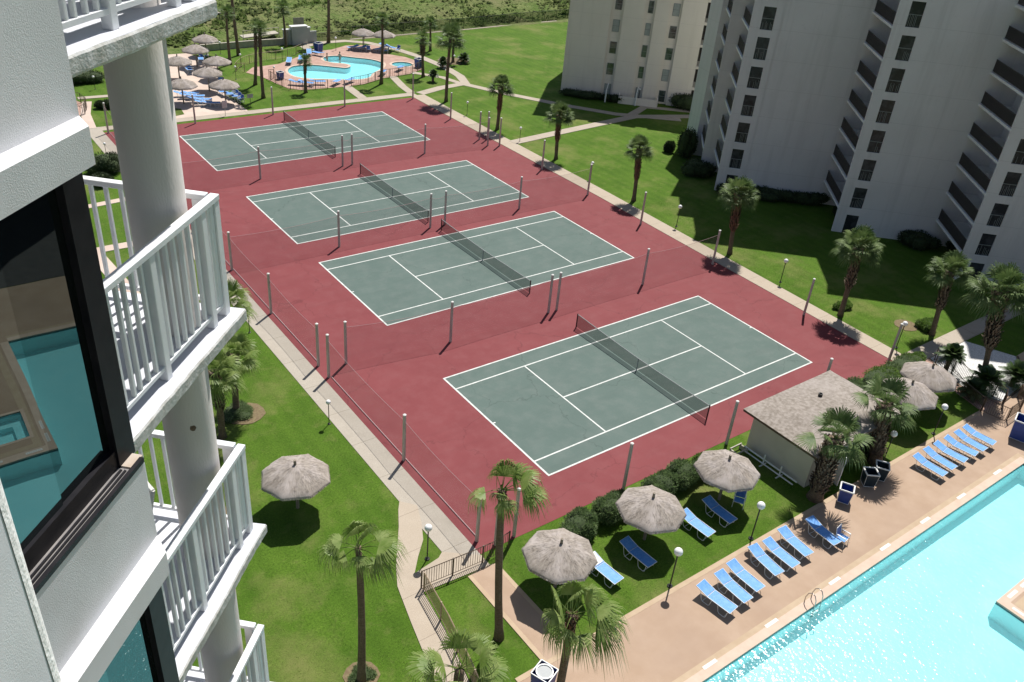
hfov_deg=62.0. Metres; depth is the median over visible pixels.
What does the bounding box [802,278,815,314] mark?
court pole
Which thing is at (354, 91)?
pool gate path
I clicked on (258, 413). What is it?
mulch bed
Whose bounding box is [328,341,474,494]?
court screen
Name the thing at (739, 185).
fan palm
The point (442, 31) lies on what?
dune kerb
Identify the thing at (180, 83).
thatched umbrella
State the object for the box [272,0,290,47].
fan palm
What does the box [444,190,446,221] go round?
court pole
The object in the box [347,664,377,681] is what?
round plant bed
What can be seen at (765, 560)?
sun lounger
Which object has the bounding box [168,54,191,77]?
thatched umbrella
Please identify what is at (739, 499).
pool chair
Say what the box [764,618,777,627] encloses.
depth marker
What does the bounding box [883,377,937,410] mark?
thatched umbrella
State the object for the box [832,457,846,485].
door
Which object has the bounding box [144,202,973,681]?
turf blades
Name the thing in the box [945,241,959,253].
shaded hedge
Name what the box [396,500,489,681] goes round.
curved path
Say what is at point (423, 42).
fan palm
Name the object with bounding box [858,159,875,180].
window
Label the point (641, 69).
window
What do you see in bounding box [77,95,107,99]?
cross path
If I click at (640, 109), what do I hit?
porch path
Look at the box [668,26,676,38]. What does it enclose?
window
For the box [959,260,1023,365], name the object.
fan palm
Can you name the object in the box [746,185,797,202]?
shaded hedge
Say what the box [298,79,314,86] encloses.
sun lounger
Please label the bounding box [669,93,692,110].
shaded hedge
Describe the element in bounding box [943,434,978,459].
sun lounger
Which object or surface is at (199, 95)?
sun lounger
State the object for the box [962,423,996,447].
sun lounger
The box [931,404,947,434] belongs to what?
globe lamp
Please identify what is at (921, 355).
garden bush
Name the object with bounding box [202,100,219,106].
sun lounger
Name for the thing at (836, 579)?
depth marker
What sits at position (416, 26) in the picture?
chain link fence
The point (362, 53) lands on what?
pool deck
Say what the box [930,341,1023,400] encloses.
gravel bed
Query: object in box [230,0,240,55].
fan palm
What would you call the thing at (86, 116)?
path
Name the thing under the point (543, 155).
court pole
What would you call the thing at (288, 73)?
kidney pool coping
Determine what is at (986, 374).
sago palm
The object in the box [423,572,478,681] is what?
iron fence
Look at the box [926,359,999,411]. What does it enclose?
brick path
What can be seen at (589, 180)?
court pole
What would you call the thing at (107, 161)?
dark bush
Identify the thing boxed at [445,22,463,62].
fan palm
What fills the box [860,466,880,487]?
waste bin
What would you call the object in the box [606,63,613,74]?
window
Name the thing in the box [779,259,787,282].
globe lamp
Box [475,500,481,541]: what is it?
court pole
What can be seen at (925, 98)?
apartment tower
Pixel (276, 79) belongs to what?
pool fence
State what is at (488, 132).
court pole
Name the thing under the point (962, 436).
sun lounger
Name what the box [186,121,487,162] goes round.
court screen
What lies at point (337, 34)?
chain link fence
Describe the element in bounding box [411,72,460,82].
spa path
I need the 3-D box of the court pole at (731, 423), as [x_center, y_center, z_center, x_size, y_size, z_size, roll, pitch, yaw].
[13.050,4.857,50.569,0.200,3.250,0.200,2,32,-6]
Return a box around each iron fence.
[420,531,510,587]
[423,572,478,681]
[934,348,1008,408]
[935,354,986,410]
[980,384,1023,420]
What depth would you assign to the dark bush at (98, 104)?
93.98 m
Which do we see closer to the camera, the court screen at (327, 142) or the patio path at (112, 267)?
the patio path at (112, 267)
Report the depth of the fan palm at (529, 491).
33.29 m
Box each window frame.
[0,173,143,594]
[98,587,179,681]
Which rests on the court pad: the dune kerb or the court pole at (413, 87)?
the court pole at (413, 87)
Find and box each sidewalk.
[89,127,480,554]
[100,93,415,130]
[414,94,900,359]
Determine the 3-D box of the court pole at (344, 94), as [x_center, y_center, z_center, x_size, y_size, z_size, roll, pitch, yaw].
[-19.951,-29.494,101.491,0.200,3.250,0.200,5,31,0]
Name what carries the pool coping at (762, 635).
on the pool deck at (677, 633)
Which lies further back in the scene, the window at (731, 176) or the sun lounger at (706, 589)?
the window at (731, 176)
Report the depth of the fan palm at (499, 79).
96.74 m
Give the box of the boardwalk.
[218,12,279,40]
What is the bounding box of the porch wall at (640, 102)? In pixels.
[618,93,657,107]
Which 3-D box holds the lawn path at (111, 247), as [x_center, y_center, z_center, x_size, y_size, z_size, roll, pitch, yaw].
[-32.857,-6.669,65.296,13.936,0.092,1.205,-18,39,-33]
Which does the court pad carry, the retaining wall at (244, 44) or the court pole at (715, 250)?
the court pole at (715, 250)
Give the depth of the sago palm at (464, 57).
124.12 m
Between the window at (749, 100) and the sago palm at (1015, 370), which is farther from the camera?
the window at (749, 100)
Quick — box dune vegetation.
[166,0,569,46]
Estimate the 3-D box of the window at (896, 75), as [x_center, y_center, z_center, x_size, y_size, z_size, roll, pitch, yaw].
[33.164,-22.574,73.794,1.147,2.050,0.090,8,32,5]
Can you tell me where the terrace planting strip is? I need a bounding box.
[175,108,183,115]
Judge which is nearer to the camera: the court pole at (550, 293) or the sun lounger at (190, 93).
the court pole at (550, 293)
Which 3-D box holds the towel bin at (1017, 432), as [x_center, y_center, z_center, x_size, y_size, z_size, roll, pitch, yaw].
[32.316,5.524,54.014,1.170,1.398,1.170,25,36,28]
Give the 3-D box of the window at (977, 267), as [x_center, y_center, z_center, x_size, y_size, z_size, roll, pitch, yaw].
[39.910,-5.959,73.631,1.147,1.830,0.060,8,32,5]
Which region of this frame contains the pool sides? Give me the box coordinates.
[705,465,1023,681]
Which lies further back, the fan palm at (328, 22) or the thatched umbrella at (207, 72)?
the fan palm at (328, 22)
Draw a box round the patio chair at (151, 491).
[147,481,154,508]
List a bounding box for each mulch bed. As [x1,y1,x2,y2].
[232,402,265,424]
[342,661,380,681]
[438,57,466,64]
[894,319,917,330]
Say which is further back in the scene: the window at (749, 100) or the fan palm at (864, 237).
the window at (749, 100)
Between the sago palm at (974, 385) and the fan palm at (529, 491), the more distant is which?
the sago palm at (974, 385)
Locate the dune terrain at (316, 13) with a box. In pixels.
[167,0,569,53]
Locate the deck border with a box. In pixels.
[468,411,982,681]
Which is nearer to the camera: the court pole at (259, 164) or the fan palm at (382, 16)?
the court pole at (259, 164)
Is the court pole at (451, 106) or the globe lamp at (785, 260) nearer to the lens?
the globe lamp at (785, 260)
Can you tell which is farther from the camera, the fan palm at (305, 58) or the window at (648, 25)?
the window at (648, 25)
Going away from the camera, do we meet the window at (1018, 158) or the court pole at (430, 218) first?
the window at (1018, 158)
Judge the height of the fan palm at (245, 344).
5.343 m
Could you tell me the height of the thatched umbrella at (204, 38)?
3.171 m
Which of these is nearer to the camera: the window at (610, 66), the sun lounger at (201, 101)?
the sun lounger at (201, 101)
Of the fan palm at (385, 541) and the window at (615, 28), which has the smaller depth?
the fan palm at (385, 541)
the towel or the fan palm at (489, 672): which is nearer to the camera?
the fan palm at (489, 672)
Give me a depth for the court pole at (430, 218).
73.73 m
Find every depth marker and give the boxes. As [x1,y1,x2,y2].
[702,659,716,669]
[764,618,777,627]
[828,576,840,584]
[880,543,890,550]
[920,517,930,523]
[1007,590,1017,597]
[1012,607,1023,615]
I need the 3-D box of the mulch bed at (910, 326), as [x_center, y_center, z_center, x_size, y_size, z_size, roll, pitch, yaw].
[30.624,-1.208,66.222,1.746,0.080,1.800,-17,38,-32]
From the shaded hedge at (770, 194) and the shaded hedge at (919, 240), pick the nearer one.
the shaded hedge at (919, 240)
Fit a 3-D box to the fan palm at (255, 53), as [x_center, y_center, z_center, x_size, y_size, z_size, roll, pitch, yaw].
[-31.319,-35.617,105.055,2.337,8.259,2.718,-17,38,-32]
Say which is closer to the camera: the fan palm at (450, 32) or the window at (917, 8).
the window at (917, 8)
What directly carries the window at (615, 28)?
in the apartment building at (652, 49)
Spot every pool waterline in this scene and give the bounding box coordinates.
[288,56,383,69]
[704,464,1023,681]
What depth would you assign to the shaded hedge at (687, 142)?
94.94 m
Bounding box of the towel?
[593,551,601,564]
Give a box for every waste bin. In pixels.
[276,70,283,79]
[530,659,558,681]
[837,481,855,504]
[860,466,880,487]
[874,459,890,481]
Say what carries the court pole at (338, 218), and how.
on the court pad
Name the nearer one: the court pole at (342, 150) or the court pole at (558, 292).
the court pole at (558, 292)
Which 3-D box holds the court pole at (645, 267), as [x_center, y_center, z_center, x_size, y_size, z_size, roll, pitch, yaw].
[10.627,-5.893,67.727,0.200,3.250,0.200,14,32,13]
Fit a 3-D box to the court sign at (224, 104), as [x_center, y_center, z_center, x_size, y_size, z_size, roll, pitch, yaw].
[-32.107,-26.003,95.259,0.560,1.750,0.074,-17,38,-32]
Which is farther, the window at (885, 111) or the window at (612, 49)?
the window at (612, 49)
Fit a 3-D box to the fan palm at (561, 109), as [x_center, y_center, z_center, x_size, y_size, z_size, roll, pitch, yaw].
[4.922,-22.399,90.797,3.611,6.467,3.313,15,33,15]
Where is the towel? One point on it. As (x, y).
(599, 560)
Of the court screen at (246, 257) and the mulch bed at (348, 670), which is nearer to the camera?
the mulch bed at (348, 670)
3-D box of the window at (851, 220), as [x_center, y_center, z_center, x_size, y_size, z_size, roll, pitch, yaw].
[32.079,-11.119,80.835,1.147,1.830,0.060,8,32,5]
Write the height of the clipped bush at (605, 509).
1.606 m
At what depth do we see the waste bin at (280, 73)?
109.46 m
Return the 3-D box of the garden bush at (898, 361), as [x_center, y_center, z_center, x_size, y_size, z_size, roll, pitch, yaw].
[27.088,1.928,59.302,4.138,1.536,2.432,-17,38,-32]
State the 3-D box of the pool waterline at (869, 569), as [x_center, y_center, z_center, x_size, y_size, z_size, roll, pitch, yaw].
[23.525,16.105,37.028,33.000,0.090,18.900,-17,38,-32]
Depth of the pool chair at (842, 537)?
44.57 m
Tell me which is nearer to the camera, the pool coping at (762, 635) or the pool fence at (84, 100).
the pool coping at (762, 635)
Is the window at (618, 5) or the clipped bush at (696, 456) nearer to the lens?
the clipped bush at (696, 456)
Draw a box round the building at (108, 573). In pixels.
[0,0,269,681]
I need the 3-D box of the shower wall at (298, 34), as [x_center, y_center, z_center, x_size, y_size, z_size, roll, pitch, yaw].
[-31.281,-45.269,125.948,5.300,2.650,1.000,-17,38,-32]
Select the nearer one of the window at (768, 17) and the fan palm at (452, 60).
the window at (768, 17)
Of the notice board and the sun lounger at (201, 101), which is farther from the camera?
the notice board
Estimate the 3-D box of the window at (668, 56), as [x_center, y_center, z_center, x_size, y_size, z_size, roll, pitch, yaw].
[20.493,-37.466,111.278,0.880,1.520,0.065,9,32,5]
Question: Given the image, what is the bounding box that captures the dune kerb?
[350,20,555,39]
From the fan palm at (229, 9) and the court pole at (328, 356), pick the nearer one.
the court pole at (328, 356)
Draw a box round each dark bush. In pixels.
[72,69,104,84]
[85,150,119,174]
[91,172,114,179]
[93,99,109,108]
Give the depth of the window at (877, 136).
76.60 m
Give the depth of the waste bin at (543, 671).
35.30 m
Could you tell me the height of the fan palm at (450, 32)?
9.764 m
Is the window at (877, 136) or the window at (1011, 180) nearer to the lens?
the window at (1011, 180)
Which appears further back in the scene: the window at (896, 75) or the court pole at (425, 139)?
the court pole at (425, 139)
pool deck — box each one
[246,45,420,89]
[521,392,1023,681]
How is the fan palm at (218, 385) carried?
on the lawn at (529, 62)
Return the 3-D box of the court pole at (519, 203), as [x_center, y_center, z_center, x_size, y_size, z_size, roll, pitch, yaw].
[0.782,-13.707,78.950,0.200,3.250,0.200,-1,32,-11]
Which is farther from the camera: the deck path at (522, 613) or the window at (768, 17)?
the window at (768, 17)
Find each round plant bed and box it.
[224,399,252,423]
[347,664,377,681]
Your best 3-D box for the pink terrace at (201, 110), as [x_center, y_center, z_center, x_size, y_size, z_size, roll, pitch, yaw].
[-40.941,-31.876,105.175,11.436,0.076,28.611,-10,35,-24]
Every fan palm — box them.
[207,351,247,439]
[217,4,238,64]
[221,331,262,408]
[224,277,259,358]
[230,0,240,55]
[246,17,263,84]
[251,19,269,98]
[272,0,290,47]
[298,53,311,92]
[314,520,409,681]
[326,0,330,42]
[374,11,390,83]
[402,626,511,681]
[414,29,433,77]
[422,15,438,50]
[434,22,466,101]
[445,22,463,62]
[466,458,551,641]
[486,74,516,129]
[540,580,630,681]
[541,100,574,159]
[624,134,654,201]
[717,175,760,254]
[791,406,875,503]
[830,224,883,316]
[852,373,920,465]
[924,250,974,335]
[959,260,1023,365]
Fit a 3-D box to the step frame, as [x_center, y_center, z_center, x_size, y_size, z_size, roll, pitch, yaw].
[13.479,6.505,50.605,1.000,0.380,0.620,-17,38,-32]
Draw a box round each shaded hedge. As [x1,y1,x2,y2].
[559,87,602,99]
[601,94,623,102]
[663,140,675,152]
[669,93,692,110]
[675,126,698,158]
[681,157,717,177]
[716,183,737,198]
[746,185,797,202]
[783,191,830,205]
[832,206,837,215]
[896,229,941,250]
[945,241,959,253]
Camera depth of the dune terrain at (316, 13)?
144.77 m
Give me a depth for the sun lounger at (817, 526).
44.78 m
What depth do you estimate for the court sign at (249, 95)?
98.48 m
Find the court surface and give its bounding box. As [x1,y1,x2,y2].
[181,112,809,473]
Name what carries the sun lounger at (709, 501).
on the lawn at (529, 62)
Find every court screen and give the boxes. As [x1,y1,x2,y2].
[104,107,312,325]
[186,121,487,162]
[232,168,590,236]
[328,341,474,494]
[350,236,714,326]
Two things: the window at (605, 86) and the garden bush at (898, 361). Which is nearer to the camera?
the garden bush at (898, 361)
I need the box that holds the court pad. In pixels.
[105,98,891,553]
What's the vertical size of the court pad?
0.062 m
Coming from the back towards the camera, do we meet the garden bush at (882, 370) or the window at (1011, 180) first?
the window at (1011, 180)
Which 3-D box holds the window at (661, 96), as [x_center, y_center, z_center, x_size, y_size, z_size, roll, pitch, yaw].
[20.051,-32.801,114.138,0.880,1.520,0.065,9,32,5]
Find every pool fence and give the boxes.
[75,92,86,115]
[235,41,313,71]
[268,69,327,89]
[351,61,420,85]
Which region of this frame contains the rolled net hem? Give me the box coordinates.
[110,133,474,534]
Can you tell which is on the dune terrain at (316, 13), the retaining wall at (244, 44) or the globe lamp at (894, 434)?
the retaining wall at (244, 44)
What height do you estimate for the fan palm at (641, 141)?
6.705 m
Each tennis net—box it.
[283,111,335,156]
[360,163,428,221]
[441,219,530,293]
[576,314,710,419]
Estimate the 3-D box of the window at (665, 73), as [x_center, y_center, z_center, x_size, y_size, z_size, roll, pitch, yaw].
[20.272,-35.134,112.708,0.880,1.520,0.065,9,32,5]
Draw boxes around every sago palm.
[428,69,438,81]
[437,56,446,67]
[456,52,469,64]
[934,342,966,370]
[956,377,987,404]
[963,364,1006,397]
[998,359,1023,390]
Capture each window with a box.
[603,83,610,93]
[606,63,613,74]
[609,41,616,53]
[612,19,619,31]
[615,0,622,9]
[634,87,640,97]
[638,66,643,77]
[641,45,647,56]
[644,23,650,35]
[648,0,654,13]
[658,90,665,101]
[661,69,669,81]
[665,48,672,59]
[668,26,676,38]
[672,3,680,16]
[725,174,737,184]
[729,149,743,168]
[734,122,749,142]
[741,95,756,115]
[747,66,762,88]
[753,37,769,59]
[760,6,776,30]
[842,215,858,232]
[849,187,866,208]
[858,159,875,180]
[866,130,885,152]
[876,99,894,123]
[885,68,904,92]
[895,35,915,60]
[905,1,926,27]
[968,262,983,279]
[975,233,995,255]
[986,203,1008,226]
[999,172,1021,196]
[1011,139,1023,164]
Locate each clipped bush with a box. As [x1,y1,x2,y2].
[559,506,599,540]
[591,489,622,526]
[612,488,624,494]
[640,468,679,495]
[664,457,699,491]
[691,452,701,477]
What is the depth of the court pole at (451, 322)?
57.83 m
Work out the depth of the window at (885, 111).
75.19 m
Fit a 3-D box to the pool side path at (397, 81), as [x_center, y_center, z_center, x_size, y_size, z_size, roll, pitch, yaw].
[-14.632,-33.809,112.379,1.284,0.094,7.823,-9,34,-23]
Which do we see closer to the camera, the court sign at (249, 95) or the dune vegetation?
the court sign at (249, 95)
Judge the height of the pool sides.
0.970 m
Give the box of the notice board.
[293,17,303,24]
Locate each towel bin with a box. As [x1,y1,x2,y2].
[313,41,322,51]
[414,57,420,67]
[1009,412,1023,442]
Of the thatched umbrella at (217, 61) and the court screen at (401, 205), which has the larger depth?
the thatched umbrella at (217, 61)
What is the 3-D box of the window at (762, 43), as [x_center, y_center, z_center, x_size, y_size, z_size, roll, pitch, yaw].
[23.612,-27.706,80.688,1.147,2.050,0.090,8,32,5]
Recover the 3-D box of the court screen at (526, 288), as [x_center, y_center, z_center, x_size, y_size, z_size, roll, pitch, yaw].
[3.496,-3.557,63.166,33.888,2.742,0.783,-16,37,-31]
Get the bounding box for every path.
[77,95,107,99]
[80,101,95,127]
[88,197,124,207]
[97,242,132,252]
[98,253,140,293]
[300,40,469,94]
[342,86,366,97]
[390,76,414,92]
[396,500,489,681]
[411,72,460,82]
[464,84,680,120]
[471,564,562,659]
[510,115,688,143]
[628,106,689,113]
[908,303,1020,359]
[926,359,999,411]
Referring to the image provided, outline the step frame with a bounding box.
[729,443,747,453]
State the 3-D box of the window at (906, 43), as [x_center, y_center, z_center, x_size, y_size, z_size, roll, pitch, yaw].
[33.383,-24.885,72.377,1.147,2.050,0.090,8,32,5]
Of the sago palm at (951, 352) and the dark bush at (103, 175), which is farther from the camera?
the dark bush at (103, 175)
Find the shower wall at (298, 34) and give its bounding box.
[282,24,316,44]
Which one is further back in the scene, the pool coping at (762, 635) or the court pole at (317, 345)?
the court pole at (317, 345)
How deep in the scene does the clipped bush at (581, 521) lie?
43.16 m
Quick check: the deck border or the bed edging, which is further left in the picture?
the deck border
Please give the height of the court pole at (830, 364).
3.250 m
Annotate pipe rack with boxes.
[744,446,796,484]
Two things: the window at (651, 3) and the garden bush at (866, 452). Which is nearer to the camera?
the garden bush at (866, 452)
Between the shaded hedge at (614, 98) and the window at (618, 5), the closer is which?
the window at (618, 5)
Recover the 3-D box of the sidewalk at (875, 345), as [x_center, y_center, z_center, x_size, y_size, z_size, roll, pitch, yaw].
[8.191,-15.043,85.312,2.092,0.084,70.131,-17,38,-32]
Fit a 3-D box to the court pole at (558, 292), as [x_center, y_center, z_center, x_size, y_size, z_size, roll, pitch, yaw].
[3.455,-3.650,62.958,0.200,3.250,0.200,30,39,34]
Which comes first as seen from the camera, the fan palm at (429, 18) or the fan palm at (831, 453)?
the fan palm at (831, 453)
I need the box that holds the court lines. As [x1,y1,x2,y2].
[180,111,812,475]
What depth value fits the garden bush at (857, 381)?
56.58 m
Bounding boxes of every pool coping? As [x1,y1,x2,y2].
[285,55,385,79]
[389,61,414,66]
[684,457,1023,681]
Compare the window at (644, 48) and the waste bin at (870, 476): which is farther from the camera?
the window at (644, 48)
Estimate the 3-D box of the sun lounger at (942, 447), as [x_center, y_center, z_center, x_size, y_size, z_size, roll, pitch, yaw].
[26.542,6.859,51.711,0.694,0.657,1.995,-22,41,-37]
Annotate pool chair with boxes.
[732,491,746,509]
[835,523,850,546]
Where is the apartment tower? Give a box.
[687,0,1023,287]
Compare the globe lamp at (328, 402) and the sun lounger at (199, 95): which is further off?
the sun lounger at (199, 95)
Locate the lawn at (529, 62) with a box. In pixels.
[73,22,1023,681]
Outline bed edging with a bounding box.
[1005,356,1020,401]
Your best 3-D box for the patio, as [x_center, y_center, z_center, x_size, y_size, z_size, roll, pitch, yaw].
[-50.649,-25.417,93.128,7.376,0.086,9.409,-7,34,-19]
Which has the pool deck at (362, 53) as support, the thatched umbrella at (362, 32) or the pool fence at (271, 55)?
the thatched umbrella at (362, 32)
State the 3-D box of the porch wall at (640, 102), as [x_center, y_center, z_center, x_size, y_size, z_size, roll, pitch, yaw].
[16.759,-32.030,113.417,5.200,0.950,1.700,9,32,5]
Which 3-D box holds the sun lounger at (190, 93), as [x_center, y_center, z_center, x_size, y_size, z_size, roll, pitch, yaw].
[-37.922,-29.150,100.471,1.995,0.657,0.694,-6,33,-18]
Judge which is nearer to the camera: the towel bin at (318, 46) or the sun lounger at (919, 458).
the sun lounger at (919, 458)
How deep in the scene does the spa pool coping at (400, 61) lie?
121.59 m
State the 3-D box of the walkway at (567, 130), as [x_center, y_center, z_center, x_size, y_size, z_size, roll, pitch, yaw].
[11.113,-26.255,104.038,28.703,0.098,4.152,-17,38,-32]
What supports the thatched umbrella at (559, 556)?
on the lawn at (529, 62)
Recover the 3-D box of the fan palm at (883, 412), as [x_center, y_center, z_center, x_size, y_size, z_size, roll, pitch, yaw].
[21.700,4.735,49.799,3.860,5.880,3.982,-17,38,-32]
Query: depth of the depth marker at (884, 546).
44.79 m
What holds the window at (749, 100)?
in the apartment tower
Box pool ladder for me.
[804,588,822,621]
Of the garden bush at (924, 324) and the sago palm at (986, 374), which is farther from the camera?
the garden bush at (924, 324)
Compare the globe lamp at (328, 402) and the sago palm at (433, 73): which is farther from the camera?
the sago palm at (433, 73)
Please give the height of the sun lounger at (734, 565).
0.657 m
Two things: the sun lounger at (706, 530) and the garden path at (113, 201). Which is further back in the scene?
the garden path at (113, 201)
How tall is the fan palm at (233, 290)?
5.528 m
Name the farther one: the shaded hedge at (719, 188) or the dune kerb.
the dune kerb
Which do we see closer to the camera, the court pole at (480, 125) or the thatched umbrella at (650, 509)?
the thatched umbrella at (650, 509)
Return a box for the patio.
[76,100,81,115]
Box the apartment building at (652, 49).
[561,0,710,105]
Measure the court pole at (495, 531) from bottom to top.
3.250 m
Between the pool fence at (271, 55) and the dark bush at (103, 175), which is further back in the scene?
the pool fence at (271, 55)
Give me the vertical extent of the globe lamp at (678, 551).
2.532 m
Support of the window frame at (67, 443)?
in the building at (108, 573)
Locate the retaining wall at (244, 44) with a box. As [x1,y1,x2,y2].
[199,38,283,50]
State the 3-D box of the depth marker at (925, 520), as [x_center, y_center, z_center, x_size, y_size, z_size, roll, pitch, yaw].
[22.717,9.853,46.842,0.840,0.008,0.170,-17,38,-32]
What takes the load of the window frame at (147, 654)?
in the building at (108, 573)
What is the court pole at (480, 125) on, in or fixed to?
on the court pad
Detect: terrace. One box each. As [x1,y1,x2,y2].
[168,53,247,117]
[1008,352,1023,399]
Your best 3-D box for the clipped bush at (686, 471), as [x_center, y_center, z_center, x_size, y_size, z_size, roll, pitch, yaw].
[9.661,7.354,47.703,2.459,1.541,1.916,-17,38,-32]
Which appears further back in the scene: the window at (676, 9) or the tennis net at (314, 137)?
the window at (676, 9)
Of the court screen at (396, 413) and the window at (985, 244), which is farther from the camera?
the window at (985, 244)
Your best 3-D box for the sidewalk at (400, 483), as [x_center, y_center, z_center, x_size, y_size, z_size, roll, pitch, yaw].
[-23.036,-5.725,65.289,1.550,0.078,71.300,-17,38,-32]
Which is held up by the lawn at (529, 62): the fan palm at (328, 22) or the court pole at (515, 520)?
the fan palm at (328, 22)
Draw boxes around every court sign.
[222,100,226,115]
[247,94,252,105]
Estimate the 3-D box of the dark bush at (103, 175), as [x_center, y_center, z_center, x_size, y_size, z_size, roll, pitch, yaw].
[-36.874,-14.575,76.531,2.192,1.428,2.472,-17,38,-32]
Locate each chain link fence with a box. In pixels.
[317,30,350,40]
[352,9,568,37]
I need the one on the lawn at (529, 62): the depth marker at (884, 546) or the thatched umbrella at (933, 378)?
the thatched umbrella at (933, 378)
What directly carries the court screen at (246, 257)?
on the court pad
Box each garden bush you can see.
[832,300,853,310]
[846,376,868,391]
[856,441,869,456]
[858,364,900,389]
[883,353,919,377]
[901,351,927,361]
[914,316,939,331]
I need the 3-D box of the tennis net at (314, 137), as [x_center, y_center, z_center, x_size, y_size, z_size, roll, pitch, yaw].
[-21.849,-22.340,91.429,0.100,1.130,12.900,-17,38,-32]
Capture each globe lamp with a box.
[326,400,330,424]
[424,524,431,560]
[667,547,682,587]
[748,501,764,540]
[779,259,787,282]
[883,431,897,460]
[895,321,907,348]
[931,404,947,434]
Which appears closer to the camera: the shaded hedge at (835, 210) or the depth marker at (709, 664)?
the depth marker at (709, 664)
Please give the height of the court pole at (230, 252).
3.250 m
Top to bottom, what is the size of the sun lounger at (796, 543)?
0.657 m
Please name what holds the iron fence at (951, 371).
on the brick path at (985, 407)
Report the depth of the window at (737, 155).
86.33 m
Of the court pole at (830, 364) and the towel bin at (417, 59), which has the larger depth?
the towel bin at (417, 59)
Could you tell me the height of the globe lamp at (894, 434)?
2.316 m
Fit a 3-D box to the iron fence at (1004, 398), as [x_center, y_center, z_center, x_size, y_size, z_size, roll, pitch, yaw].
[32.044,2.460,59.307,0.835,1.180,6.211,-8,34,-21]
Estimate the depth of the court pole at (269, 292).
59.10 m
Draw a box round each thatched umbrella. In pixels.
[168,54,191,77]
[171,76,197,103]
[181,42,208,66]
[192,32,218,54]
[193,65,221,91]
[202,54,231,69]
[208,77,239,100]
[261,454,330,508]
[352,27,373,44]
[373,30,395,38]
[522,528,597,587]
[615,485,686,539]
[693,449,759,499]
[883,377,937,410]
[900,361,957,392]
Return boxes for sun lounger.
[181,90,198,96]
[186,93,204,96]
[194,97,211,99]
[194,99,211,105]
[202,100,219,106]
[288,79,301,86]
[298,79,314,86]
[591,551,623,587]
[619,535,656,570]
[683,508,715,540]
[696,579,737,616]
[702,495,737,526]
[713,568,752,606]
[726,558,764,594]
[747,543,784,578]
[762,536,799,571]
[777,525,813,559]
[805,515,841,548]
[912,452,947,479]
[922,446,957,471]
[933,440,968,466]
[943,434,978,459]
[953,429,987,453]
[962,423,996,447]
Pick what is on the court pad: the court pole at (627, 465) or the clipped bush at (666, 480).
the court pole at (627, 465)
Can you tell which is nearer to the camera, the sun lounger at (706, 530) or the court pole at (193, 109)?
the sun lounger at (706, 530)
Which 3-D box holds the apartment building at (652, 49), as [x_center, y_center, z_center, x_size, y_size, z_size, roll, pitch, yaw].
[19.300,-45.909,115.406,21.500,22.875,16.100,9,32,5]
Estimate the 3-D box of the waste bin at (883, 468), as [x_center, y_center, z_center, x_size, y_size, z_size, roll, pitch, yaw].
[21.416,7.549,49.468,0.810,0.938,0.810,14,33,14]
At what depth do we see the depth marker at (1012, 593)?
42.64 m
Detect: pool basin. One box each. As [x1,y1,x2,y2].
[288,57,380,78]
[392,63,410,66]
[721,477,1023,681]
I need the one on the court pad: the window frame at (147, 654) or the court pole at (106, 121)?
the court pole at (106, 121)
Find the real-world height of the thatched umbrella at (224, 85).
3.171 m
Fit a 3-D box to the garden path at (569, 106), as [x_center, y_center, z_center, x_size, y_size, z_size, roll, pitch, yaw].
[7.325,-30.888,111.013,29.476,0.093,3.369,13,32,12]
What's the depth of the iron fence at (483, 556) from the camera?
40.70 m
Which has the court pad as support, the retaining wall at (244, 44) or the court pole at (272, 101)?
the court pole at (272, 101)
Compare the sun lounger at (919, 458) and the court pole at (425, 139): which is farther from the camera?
the court pole at (425, 139)
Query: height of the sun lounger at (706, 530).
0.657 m
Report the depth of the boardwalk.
125.22 m
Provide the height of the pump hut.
2.980 m
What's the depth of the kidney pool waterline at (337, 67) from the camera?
117.49 m
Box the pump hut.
[743,370,900,486]
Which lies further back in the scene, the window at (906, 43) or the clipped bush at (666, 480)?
the window at (906, 43)
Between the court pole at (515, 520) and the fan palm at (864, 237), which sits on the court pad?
the court pole at (515, 520)
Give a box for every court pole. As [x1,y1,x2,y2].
[102,102,108,133]
[191,94,195,123]
[227,231,232,269]
[257,146,261,178]
[267,273,272,313]
[270,87,273,114]
[315,323,319,365]
[326,334,329,377]
[337,210,340,246]
[341,135,343,165]
[343,80,345,106]
[343,321,347,363]
[351,134,352,164]
[402,414,405,460]
[412,73,413,98]
[424,124,425,153]
[429,193,431,227]
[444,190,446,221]
[449,301,453,341]
[450,92,451,118]
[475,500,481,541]
[478,111,481,139]
[487,117,489,145]
[493,503,497,545]
[499,117,501,145]
[512,488,520,536]
[518,176,522,208]
[541,140,545,169]
[547,274,553,312]
[555,272,561,310]
[587,164,592,194]
[622,442,633,488]
[640,192,646,224]
[641,248,649,284]
[711,230,720,264]
[725,400,738,444]
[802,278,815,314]
[826,358,833,371]
[887,323,903,361]
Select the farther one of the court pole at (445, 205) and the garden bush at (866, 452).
the court pole at (445, 205)
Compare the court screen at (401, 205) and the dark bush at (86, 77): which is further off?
the dark bush at (86, 77)
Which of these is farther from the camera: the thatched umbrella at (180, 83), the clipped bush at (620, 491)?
the thatched umbrella at (180, 83)
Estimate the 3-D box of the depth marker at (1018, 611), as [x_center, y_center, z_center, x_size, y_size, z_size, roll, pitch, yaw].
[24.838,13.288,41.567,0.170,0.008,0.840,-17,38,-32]
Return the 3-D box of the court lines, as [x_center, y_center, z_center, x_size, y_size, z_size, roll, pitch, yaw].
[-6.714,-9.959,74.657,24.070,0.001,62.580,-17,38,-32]

